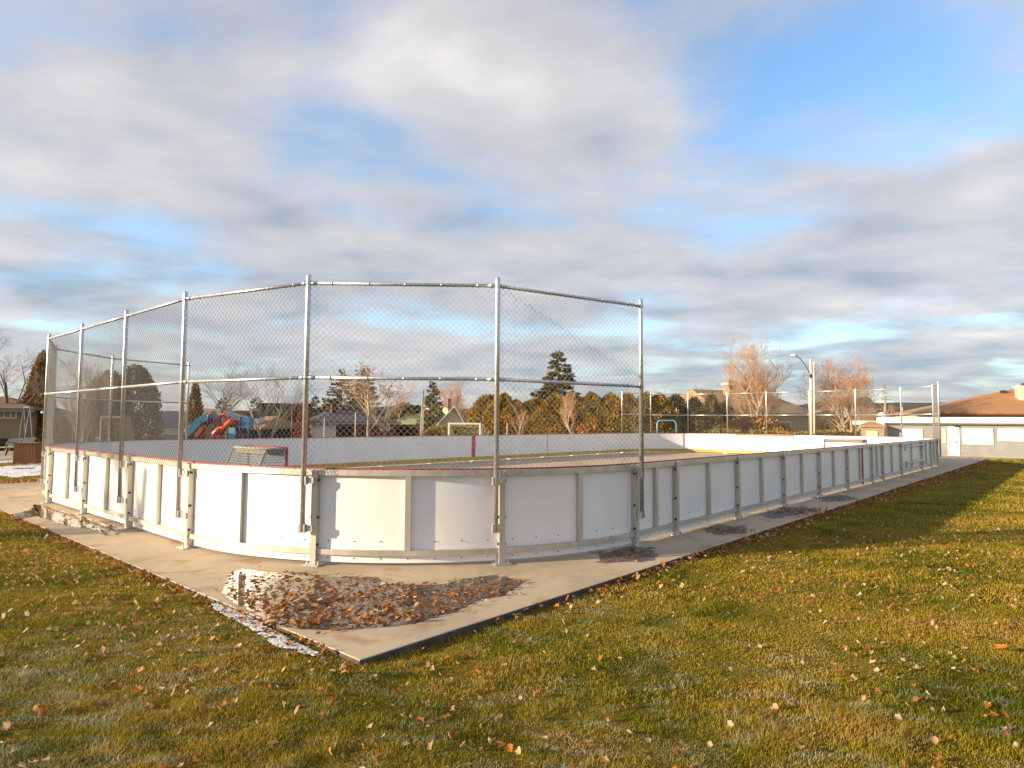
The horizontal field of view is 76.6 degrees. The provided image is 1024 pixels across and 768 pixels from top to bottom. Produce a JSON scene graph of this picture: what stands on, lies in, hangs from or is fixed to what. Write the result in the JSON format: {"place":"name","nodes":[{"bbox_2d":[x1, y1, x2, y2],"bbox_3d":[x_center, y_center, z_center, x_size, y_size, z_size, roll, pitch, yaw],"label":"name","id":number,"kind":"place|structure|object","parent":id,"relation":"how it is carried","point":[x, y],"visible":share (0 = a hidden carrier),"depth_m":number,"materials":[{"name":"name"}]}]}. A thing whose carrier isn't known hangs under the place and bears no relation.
{"place":"outdoors","nodes":[
{"label":"outdoors","id":0,"kind":"place"},
{"bbox_2d":[0,451,12,459],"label":"park path","id":1,"kind":"structure","parent":0,"point":[8,456],"depth_m":30.43,"materials":[{"name":"concrete"}]},
{"bbox_2d":[162,433,187,438],"bbox_3d":[-29.363,5.188,56.013,2.209,1.792,4.530,0,-3,0],"label":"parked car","id":2,"kind":"object","parent":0,"point":[169,436],"visible":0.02,"depth_m":55.39,"materials":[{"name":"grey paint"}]},
{"bbox_2d":[257,397,309,423],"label":"house","id":3,"kind":"structure","parent":0,"point":[283,412],"depth_m":78.79,"materials":[{"name":"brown brick"}]},
{"bbox_2d":[395,413,466,435],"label":"house","id":4,"kind":"structure","parent":0,"point":[407,429],"depth_m":85.01,"materials":[{"name":"green brick"}]},
{"bbox_2d":[0,452,982,664],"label":"rink slab","id":5,"kind":"structure","parent":0,"point":[554,579],"depth_m":7.72,"materials":[{"name":"concrete"}]},
{"bbox_2d":[11,505,118,535],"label":"snow","id":6,"kind":"structure","parent":5,"relation":"on","point":[58,515],"depth_m":11.08,"materials":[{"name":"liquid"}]},
{"bbox_2d":[225,445,287,465],"bbox_3d":[-5.572,1.892,13.643,1.714,1.157,0.904,-3,-5,42],"label":"hockey goal","id":7,"kind":"object","parent":5,"relation":"on","point":[256,451],"visible":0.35,"depth_m":13.48,"materials":[{"name":"fabric"}]},
{"bbox_2d":[221,569,523,630],"bbox_3d":[-1.503,2.066,6.343,3.269,0.001,2.177,0,-3,0],"label":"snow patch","id":8,"kind":"object","parent":5,"relation":"on","point":[270,580],"visible":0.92,"depth_m":6.31,"materials":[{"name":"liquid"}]},
{"bbox_2d":[360,453,610,467],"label":"snow","id":9,"kind":"structure","parent":5,"relation":"on","point":[469,461],"depth_m":27.89,"materials":[{"name":"white snow"}]},
{"bbox_2d":[40,433,939,566],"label":"rink boards","id":10,"kind":"object","parent":5,"relation":"on","point":[398,515],"visible":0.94,"depth_m":8.94,"materials":[{"name":"white plastic"}]},
{"bbox_2d":[40,274,644,532],"bbox_3d":[-5.483,0.489,12.642,15.679,3.070,4.557,-3,-5,42],"label":"chain link fence","id":11,"kind":"object","parent":10,"relation":"attached to","point":[49,420],"visible":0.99,"depth_m":8.66,"materials":[{"name":"metal"}]},
{"bbox_2d":[621,381,940,456],"bbox_3d":[13.632,1.843,34.114,15.679,3.190,4.474,-3,-5,42],"label":"chain link fence","id":12,"kind":"object","parent":10,"relation":"attached to","point":[937,419],"visible":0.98,"depth_m":34.74,"materials":[{"name":"metal"}]},
{"bbox_2d":[589,547,657,562],"bbox_3d":[1.490,2.212,8.418,0.973,0.003,1.104,0,-3,0],"label":"damp patch","id":13,"kind":"object","parent":5,"relation":"on","point":[639,558],"visible":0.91,"depth_m":8.34,"materials":[{"name":"concrete"}]},
{"bbox_2d":[705,525,747,534],"bbox_3d":[3.456,2.349,10.482,0.669,0.003,1.200,-1,-4,22],"label":"damp patch","id":14,"kind":"object","parent":5,"relation":"on","point":[717,532],"visible":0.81,"depth_m":10.44,"materials":[{"name":"concrete"}]},
{"bbox_2d":[759,507,815,518],"bbox_3d":[5.170,2.494,12.715,2.081,0.003,1.069,4,-5,-42],"label":"damp patch","id":15,"kind":"object","parent":5,"relation":"on","point":[769,514],"visible":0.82,"depth_m":12.51,"materials":[{"name":"concrete"}]},
{"bbox_2d":[810,495,853,501],"bbox_3d":[7.497,2.647,15.005,1.205,0.003,1.416,0,-3,0],"label":"damp patch","id":16,"kind":"object","parent":5,"relation":"on","point":[838,498],"visible":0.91,"depth_m":14.97,"materials":[{"name":"concrete"}]},
{"bbox_2d":[823,438,867,447],"bbox_3d":[16.094,3.175,31.506,1.964,1.027,0.954,-3,-5,42],"label":"hockey goal","id":17,"kind":"object","parent":5,"relation":"on","point":[851,441],"visible":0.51,"depth_m":31.53,"materials":[{"name":"white paint"}]},
{"bbox_2d":[61,402,944,424],"bbox_3d":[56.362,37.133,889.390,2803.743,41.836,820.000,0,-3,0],"label":"hills","id":18,"kind":"structure","parent":0,"point":[879,406],"depth_m":825.93,"materials":[{"name":"green plant"}]},
{"bbox_2d":[0,429,1023,767],"bbox_3d":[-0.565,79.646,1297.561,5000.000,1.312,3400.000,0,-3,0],"label":"lawn","id":19,"kind":"structure","parent":0,"point":[456,667],"depth_m":4.57,"materials":[{"name":"plant"}]},
{"bbox_2d":[0,438,20,452],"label":"park bench","id":20,"kind":"object","parent":19,"relation":"on","point":[12,440],"visible":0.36,"depth_m":32.91,"materials":[{"name":"metal"}]},
{"bbox_2d":[0,460,40,476],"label":"snow","id":21,"kind":"structure","parent":19,"relation":"on","point":[14,471],"depth_m":21.86,"materials":[{"name":"white snow"}]},
{"bbox_2d":[13,442,41,463],"bbox_3d":[-18.986,2.718,25.476,0.800,0.830,0.800,1,-4,-14],"label":"litter bin","id":22,"kind":"object","parent":21,"relation":"on","point":[27,452],"visible":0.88,"depth_m":25.14,"materials":[{"name":"brown wood"}]},
{"bbox_2d":[5,436,36,455],"bbox_3d":[-23.541,2.987,31.078,0.730,0.937,1.500,1,-4,-15],"label":"park bench","id":23,"kind":"object","parent":19,"relation":"on","point":[32,439],"visible":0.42,"depth_m":30.71,"materials":[{"name":"metal"}]},
{"bbox_2d":[19,407,32,440],"bbox_3d":[-31.961,3.410,42.609,0.696,3.908,5.225,3,-4,-41],"label":"swing set","id":24,"kind":"object","parent":19,"relation":"on","point":[30,419],"visible":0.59,"depth_m":41.91,"materials":[{"name":"grey metal"}]},
{"bbox_2d":[0,326,59,450],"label":"bare tree","id":25,"kind":"object","parent":19,"relation":"on","point":[4,383],"visible":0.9,"depth_m":50.03,"materials":[{"name":"grey plant"}]},
{"bbox_2d":[0,396,63,444],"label":"house","id":26,"kind":"structure","parent":19,"relation":"on","point":[11,412],"depth_m":48.66,"materials":[{"name":"beige brick"}]},
{"bbox_2d":[0,412,16,417],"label":"window","id":27,"kind":"structure","parent":26,"relation":"in","point":[2,414],"depth_m":48.46,"materials":[{"name":"white glass"}]},
{"bbox_2d":[8,350,65,450],"bbox_3d":[-37.849,1.591,51.916,4.100,8.811,3.783,0,-3,0],"label":"cedar tree","id":28,"kind":"object","parent":19,"relation":"on","point":[36,397],"visible":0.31,"depth_m":51.51,"materials":[{"name":"green plant"}]},
{"bbox_2d":[37,707,45,717],"bbox_3d":[-2.707,1.891,3.728,0.050,0.068,0.011,34,-31,-30],"label":"fallen leaf","id":29,"kind":"object","parent":19,"relation":"on","point":[42,712],"visible":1,"depth_m":3.73,"materials":[{"name":"orange plant"}]},
{"bbox_2d":[58,350,121,441],"bbox_3d":[-28.573,1.542,43.819,3.813,7.473,5.023,0,-3,0],"label":"bare tree","id":30,"kind":"object","parent":19,"relation":"on","point":[91,416],"visible":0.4,"depth_m":43.65,"materials":[{"name":"grey plant"}]},
{"bbox_2d":[61,416,138,442],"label":"house","id":31,"kind":"structure","parent":19,"relation":"on","point":[67,427],"depth_m":55.84,"materials":[{"name":"grey"}]},
{"bbox_2d":[86,370,134,440],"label":"cedar tree","id":32,"kind":"object","parent":19,"relation":"on","point":[115,372],"visible":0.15,"depth_m":46.46,"materials":[{"name":"green plant"}]},
{"bbox_2d":[99,416,133,440],"bbox_3d":[-22.683,2.924,37.345,1.666,2.134,0.887,1,-3,-5],"label":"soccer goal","id":33,"kind":"object","parent":19,"relation":"on","point":[115,426],"visible":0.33,"depth_m":37.23,"materials":[{"name":"white metal"}]},
{"bbox_2d":[103,363,165,440],"bbox_3d":[-27.847,2.068,48.002,4.590,7.318,4.201,0,-3,0],"label":"cedar tree","id":34,"kind":"object","parent":19,"relation":"on","point":[146,404],"visible":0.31,"depth_m":47.43,"materials":[{"name":"green plant"}]},
{"bbox_2d":[136,412,207,439],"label":"house","id":35,"kind":"structure","parent":19,"relation":"on","point":[171,423],"depth_m":67.18,"materials":[{"name":"white"}]},
{"bbox_2d":[183,383,206,438],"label":"cedar tree","id":36,"kind":"object","parent":19,"relation":"on","point":[200,405],"visible":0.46,"depth_m":56.73,"materials":[{"name":"green plant"}]},
{"bbox_2d":[184,411,254,438],"bbox_3d":[-23.754,4.091,52.813,5.422,3.791,4.055,0,-3,0],"label":"playground","id":37,"kind":"object","parent":19,"relation":"on","point":[228,417],"visible":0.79,"depth_m":51.73,"materials":[{"name":"blue plastic"}]},
{"bbox_2d":[190,368,257,437],"bbox_3d":[-25.953,2.439,59.110,6.859,7.963,6.066,-1,-4,28],"label":"bare tree","id":38,"kind":"object","parent":19,"relation":"on","point":[230,399],"visible":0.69,"depth_m":58.40,"materials":[{"name":"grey plant"}]},
{"bbox_2d":[201,409,246,438],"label":"house","id":39,"kind":"structure","parent":19,"relation":"on","point":[210,430],"depth_m":82.42,"materials":[{"name":"beige brick"}]},
{"bbox_2d":[243,396,261,418],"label":"spruce tree","id":40,"kind":"object","parent":19,"relation":"on","point":[256,408],"visible":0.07,"depth_m":94.62,"materials":[{"name":"green plant"}]},
{"bbox_2d":[211,603,320,655],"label":"snow","id":41,"kind":"structure","parent":19,"relation":"on","point":[219,607],"depth_m":5.23,"materials":[{"name":"white snow"}]},
{"bbox_2d":[221,358,316,437],"bbox_3d":[-21.592,2.089,58.036,7.864,8.546,7.040,0,-3,0],"label":"bare tree","id":42,"kind":"object","parent":19,"relation":"on","point":[277,420],"visible":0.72,"depth_m":57.45,"materials":[{"name":"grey plant"}]},
{"bbox_2d":[237,416,300,437],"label":"house","id":43,"kind":"structure","parent":19,"relation":"on","point":[283,426],"depth_m":73.59,"materials":[{"name":"beige"}]},
{"bbox_2d":[293,402,312,437],"bbox_3d":[-20.570,4.204,63.838,1.969,5.220,1.908,0,-3,0],"label":"red bush","id":44,"kind":"object","parent":19,"relation":"on","point":[309,433],"visible":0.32,"depth_m":63.64,"materials":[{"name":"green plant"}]},
{"bbox_2d":[308,396,321,417],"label":"spruce tree","id":45,"kind":"object","parent":19,"relation":"on","point":[314,412],"visible":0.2,"depth_m":89.90,"materials":[{"name":"green plant"}]},
{"bbox_2d":[315,369,361,410],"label":"spruce tree","id":46,"kind":"object","parent":19,"relation":"on","point":[327,406],"visible":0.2,"depth_m":87.74,"materials":[{"name":"green plant"}]},
{"bbox_2d":[297,404,400,436],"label":"house","id":47,"kind":"structure","parent":19,"relation":"on","point":[340,418],"depth_m":74.05,"materials":[{"name":"grey brick"}]},
{"bbox_2d":[337,427,351,436],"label":"garage door","id":48,"kind":"structure","parent":47,"relation":"in","point":[346,433],"depth_m":73.27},
{"bbox_2d":[359,427,366,436],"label":"window","id":49,"kind":"structure","parent":47,"relation":"in","point":[362,432],"depth_m":74.17,"materials":[{"name":"grey glass"}]},
{"bbox_2d":[329,356,404,436],"bbox_3d":[-12.956,1.687,56.852,6.338,8.355,5.791,0,-3,0],"label":"autumn tree","id":50,"kind":"object","parent":19,"relation":"on","point":[362,392],"visible":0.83,"depth_m":57.37,"materials":[{"name":"brown plant"}]},
{"bbox_2d":[344,366,390,418],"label":"spruce tree","id":51,"kind":"object","parent":19,"relation":"on","point":[364,406],"visible":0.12,"depth_m":87.58,"materials":[{"name":"green plant"}]},
{"bbox_2d":[351,374,416,435],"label":"bare tree","id":52,"kind":"object","parent":19,"relation":"on","point":[389,412],"visible":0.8,"depth_m":66.32,"materials":[{"name":"brown plant"}]},
{"bbox_2d":[389,402,416,419],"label":"dark tree","id":53,"kind":"object","parent":19,"relation":"on","point":[394,417],"visible":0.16,"depth_m":116.36,"materials":[{"name":"green plant"}]},
{"bbox_2d":[398,404,424,417],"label":"dark tree","id":54,"kind":"object","parent":19,"relation":"on","point":[416,409],"visible":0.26,"depth_m":110.85,"materials":[{"name":"green plant"}]},
{"bbox_2d":[420,390,423,434],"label":"utility pole","id":55,"kind":"object","parent":19,"relation":"on","point":[421,421],"visible":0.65,"depth_m":73.83,"materials":[{"name":"wood"}]},
{"bbox_2d":[413,381,444,435],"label":"spruce tree","id":56,"kind":"object","parent":19,"relation":"on","point":[436,409],"visible":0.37,"depth_m":77.54,"materials":[{"name":"green plant"}]},
{"bbox_2d":[419,415,442,427],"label":"shed","id":57,"kind":"structure","parent":19,"relation":"on","point":[437,417],"depth_m":77.86,"materials":[{"name":"grey"}]},
{"bbox_2d":[421,424,478,435],"bbox_3d":[-4.326,3.794,46.874,4.646,1.897,2.191,0,-3,0],"label":"hedge","id":58,"kind":"object","parent":19,"relation":"on","point":[432,431],"visible":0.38,"depth_m":46.34,"materials":[{"name":"green plant"}]},
{"bbox_2d":[435,399,464,433],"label":"house","id":59,"kind":"structure","parent":19,"relation":"on","point":[449,413],"depth_m":66.56,"materials":[{"name":"white paint"}]},
{"bbox_2d":[435,376,470,425],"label":"bare tree","id":60,"kind":"object","parent":19,"relation":"on","point":[458,399],"visible":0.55,"depth_m":83.00,"materials":[{"name":"brown plant"}]},
{"bbox_2d":[448,423,485,434],"bbox_3d":[-2.812,3.367,41.568,2.514,1.750,1.492,0,-3,0],"label":"soccer goal","id":61,"kind":"object","parent":19,"relation":"on","point":[480,432],"visible":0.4,"depth_m":41.26,"materials":[{"name":"white paint"}]},
{"bbox_2d":[465,394,506,433],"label":"hedge cedar","id":62,"kind":"object","parent":19,"relation":"on","point":[483,406],"visible":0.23,"depth_m":51.33,"materials":[{"name":"green plant"}]},
{"bbox_2d":[475,392,526,434],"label":"hedge cedar","id":63,"kind":"object","parent":19,"relation":"on","point":[505,399],"visible":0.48,"depth_m":49.20,"materials":[{"name":"green plant"}]},
{"bbox_2d":[503,743,512,751],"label":"fallen leaf","id":64,"kind":"object","parent":19,"relation":"on","point":[508,747],"visible":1,"depth_m":3.39,"materials":[{"name":"orange plant"}]},
{"bbox_2d":[0,459,1023,767],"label":"leaf litter","id":65,"kind":"object","parent":19,"relation":"on","point":[388,605],"visible":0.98,"depth_m":6.39,"materials":[{"name":"brown plant"}]},
{"bbox_2d":[487,399,542,434],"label":"hedge cedar","id":66,"kind":"object","parent":19,"relation":"on","point":[518,405],"visible":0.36,"depth_m":49.04,"materials":[{"name":"green plant"}]},
{"bbox_2d":[509,400,529,433],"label":"young tree","id":67,"kind":"object","parent":19,"relation":"on","point":[523,422],"visible":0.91,"depth_m":43.87,"materials":[{"name":"brown plant"}]},
{"bbox_2d":[509,395,561,434],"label":"hedge cedar","id":68,"kind":"object","parent":19,"relation":"on","point":[527,403],"visible":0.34,"depth_m":49.20,"materials":[{"name":"green plant"}]},
{"bbox_2d":[523,392,579,433],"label":"hedge cedar","id":69,"kind":"object","parent":19,"relation":"on","point":[551,399],"visible":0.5,"depth_m":48.03,"materials":[{"name":"green plant"}]},
{"bbox_2d":[530,350,581,408],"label":"spruce tree","id":70,"kind":"object","parent":19,"relation":"on","point":[560,377],"visible":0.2,"depth_m":59.48,"materials":[{"name":"green plant"}]},
{"bbox_2d":[559,390,577,433],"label":"young tree","id":71,"kind":"object","parent":19,"relation":"on","point":[566,412],"visible":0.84,"depth_m":42.73,"materials":[{"name":"beige plant"}]},
{"bbox_2d":[541,392,596,433],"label":"hedge cedar","id":72,"kind":"object","parent":19,"relation":"on","point":[576,397],"visible":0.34,"depth_m":47.99,"materials":[{"name":"green plant"}]},
{"bbox_2d":[558,391,619,433],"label":"hedge cedar","id":73,"kind":"object","parent":19,"relation":"on","point":[590,395],"visible":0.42,"depth_m":47.96,"materials":[{"name":"green plant"}]},
{"bbox_2d":[576,423,601,433],"bbox_3d":[5.058,3.539,42.873,2.231,2.051,1.899,-1,-4,24],"label":"russet bush","id":74,"kind":"object","parent":19,"relation":"on","point":[586,431],"visible":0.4,"depth_m":42.64,"materials":[{"name":"orange plant"}]},
{"bbox_2d":[581,391,637,432],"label":"hedge cedar","id":75,"kind":"object","parent":19,"relation":"on","point":[609,399],"visible":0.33,"depth_m":48.21,"materials":[{"name":"green plant"}]},
{"bbox_2d":[600,392,660,432],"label":"hedge cedar","id":76,"kind":"object","parent":19,"relation":"on","point":[626,399],"visible":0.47,"depth_m":47.08,"materials":[{"name":"green plant"}]},
{"bbox_2d":[618,390,674,432],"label":"hedge cedar","id":77,"kind":"object","parent":19,"relation":"on","point":[648,405],"visible":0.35,"depth_m":47.06,"materials":[{"name":"green plant"}]},
{"bbox_2d":[645,392,682,432],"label":"hedge cedar","id":78,"kind":"object","parent":19,"relation":"on","point":[667,407],"visible":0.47,"depth_m":47.38,"materials":[{"name":"green plant"}]},
{"bbox_2d":[656,420,676,432],"bbox_3d":[10.766,3.611,45.070,1.433,2.239,0.110,0,-3,0],"label":"hoop","id":79,"kind":"object","parent":19,"relation":"on","point":[658,421],"visible":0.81,"depth_m":45.08,"materials":[{"name":"blue paint"}]},
{"bbox_2d":[667,393,696,432],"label":"hedge cedar","id":80,"kind":"object","parent":19,"relation":"on","point":[680,405],"visible":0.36,"depth_m":53.42,"materials":[{"name":"green plant"}]},
{"bbox_2d":[677,396,714,429],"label":"hedge cedar","id":81,"kind":"object","parent":19,"relation":"on","point":[700,411],"visible":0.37,"depth_m":57.20,"materials":[{"name":"green plant"}]},
{"bbox_2d":[699,391,723,428],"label":"hedge cedar","id":82,"kind":"object","parent":19,"relation":"on","point":[717,411],"visible":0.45,"depth_m":61.49,"materials":[{"name":"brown plant"}]},
{"bbox_2d":[692,427,743,433],"bbox_3d":[15.329,4.117,48.104,4.802,1.980,2.154,1,-3,-8],"label":"hedge","id":83,"kind":"object","parent":19,"relation":"on","point":[724,431],"visible":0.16,"depth_m":47.69,"materials":[{"name":"green plant"}]},
{"bbox_2d":[716,400,739,426],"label":"hedge cedar","id":84,"kind":"object","parent":19,"relation":"on","point":[725,413],"visible":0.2,"depth_m":63.26,"materials":[{"name":"green plant"}]},
{"bbox_2d":[676,378,816,432],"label":"house","id":85,"kind":"structure","parent":19,"relation":"on","point":[800,423],"depth_m":90.65,"materials":[{"name":"beige brick"}]},
{"bbox_2d":[713,332,800,430],"bbox_3d":[23.257,0.531,62.382,7.389,11.078,8.417,-3,-5,43],"label":"bare tree","id":86,"kind":"object","parent":19,"relation":"on","point":[758,383],"visible":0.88,"depth_m":61.79,"materials":[{"name":"brown plant"}]},
{"bbox_2d":[720,416,795,434],"bbox_3d":[22.413,4.405,59.889,8.608,3.181,5.409,0,-3,0],"label":"twiggy bush","id":87,"kind":"object","parent":19,"relation":"on","point":[777,426],"visible":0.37,"depth_m":58.84,"materials":[{"name":"brown plant"}]},
{"bbox_2d":[743,429,800,434],"bbox_3d":[19.403,4.353,49.075,6.277,1.884,2.179,1,-4,-18],"label":"hedge","id":88,"kind":"object","parent":19,"relation":"on","point":[768,432],"visible":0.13,"depth_m":48.84,"materials":[{"name":"green plant"}]},
{"bbox_2d":[791,354,812,434],"bbox_3d":[21.956,1.391,48.986,1.585,7.363,0.305,0,-3,0],"label":"light pole","id":89,"kind":"object","parent":19,"relation":"on","point":[811,407],"visible":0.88,"depth_m":48.96,"materials":[{"name":"metal"}]},
{"bbox_2d":[813,363,815,434],"bbox_3d":[23.175,1.733,49.594,0.320,6.768,0.170,0,-3,0],"label":"pole","id":90,"kind":"object","parent":19,"relation":"on","point":[814,429],"visible":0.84,"depth_m":49.59,"materials":[{"name":"metal"}]},
{"bbox_2d":[796,429,860,435],"bbox_3d":[24.568,4.472,50.536,7.884,2.000,2.145,1,-4,-14],"label":"hedge","id":91,"kind":"object","parent":19,"relation":"on","point":[820,432],"visible":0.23,"depth_m":50.27,"materials":[{"name":"green plant"}]},
{"bbox_2d":[791,354,903,435],"bbox_3d":[32.067,1.410,62.929,9.703,9.517,9.130,0,-3,0],"label":"bare tree","id":92,"kind":"object","parent":19,"relation":"on","point":[829,385],"visible":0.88,"depth_m":62.06,"materials":[{"name":"brown plant"}]},
{"bbox_2d":[815,395,881,433],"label":"house","id":93,"kind":"structure","parent":19,"relation":"on","point":[818,423],"depth_m":101.13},
{"bbox_2d":[853,412,886,435],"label":"house","id":94,"kind":"structure","parent":19,"relation":"on","point":[857,423],"depth_m":58.92,"materials":[{"name":"white"}]},
{"bbox_2d":[858,421,885,435],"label":"shed","id":95,"kind":"structure","parent":19,"relation":"on","point":[868,426],"depth_m":45.69,"materials":[{"name":"beige wood"}]},
{"bbox_2d":[866,431,877,435],"bbox_3d":[25.344,4.034,45.610,0.720,1.470,0.047,-1,-4,23],"label":"door","id":96,"kind":"structure","parent":95,"relation":"in","point":[868,433],"depth_m":45.64,"materials":[{"name":"metal"}]},
{"bbox_2d":[929,736,938,744],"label":"fallen leaf","id":97,"kind":"object","parent":19,"relation":"on","point":[934,740],"visible":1,"depth_m":3.58,"materials":[{"name":"beige plant"}]},
{"bbox_2d":[877,417,1023,457],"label":"pavilion","id":98,"kind":"structure","parent":19,"relation":"on","point":[985,436],"depth_m":42.86,"materials":[{"name":"grey"}]},
{"bbox_2d":[902,429,922,437],"bbox_3d":[27.910,3.670,45.225,1.284,1.069,0.096,-3,-5,42],"label":"window","id":99,"kind":"structure","parent":98,"relation":"in","point":[906,431],"depth_m":45.17,"materials":[{"name":"white paint"}]},
{"bbox_2d":[947,427,959,455],"bbox_3d":[29.718,3.870,43.598,0.651,1.940,0.097,-3,-5,42],"label":"door","id":100,"kind":"structure","parent":98,"relation":"in","point":[953,432],"depth_m":43.59,"materials":[{"name":"white paint"}]},
{"bbox_2d":[962,429,993,444],"bbox_3d":[30.718,3.467,42.731,1.644,1.024,0.096,-3,-5,42],"label":"window","id":101,"kind":"structure","parent":98,"relation":"in","point":[970,436],"depth_m":42.69,"materials":[{"name":"white paint"}]},
{"bbox_2d":[997,429,1023,440],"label":"window","id":102,"kind":"structure","parent":98,"relation":"in","point":[1003,434],"depth_m":41.56,"materials":[{"name":"white paint"}]},
{"bbox_2d":[893,383,1023,416],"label":"house","id":103,"kind":"structure","parent":19,"relation":"on","point":[1006,403],"depth_m":66.78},
{"bbox_2d":[994,644,1007,648],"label":"fallen leaf","id":104,"kind":"object","parent":19,"relation":"on","point":[999,646],"visible":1,"depth_m":5.05,"materials":[{"name":"orange plant"}]},
{"bbox_2d":[0,0,1023,411],"label":"sky","id":105,"kind":"structure","parent":0,"point":[817,179],"materials":[{"name":"blue"}]},
{"bbox_2d":[939,455,1023,459],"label":"path","id":106,"kind":"structure","parent":0,"point":[953,457],"depth_m":40.42,"materials":[{"name":"concrete"}]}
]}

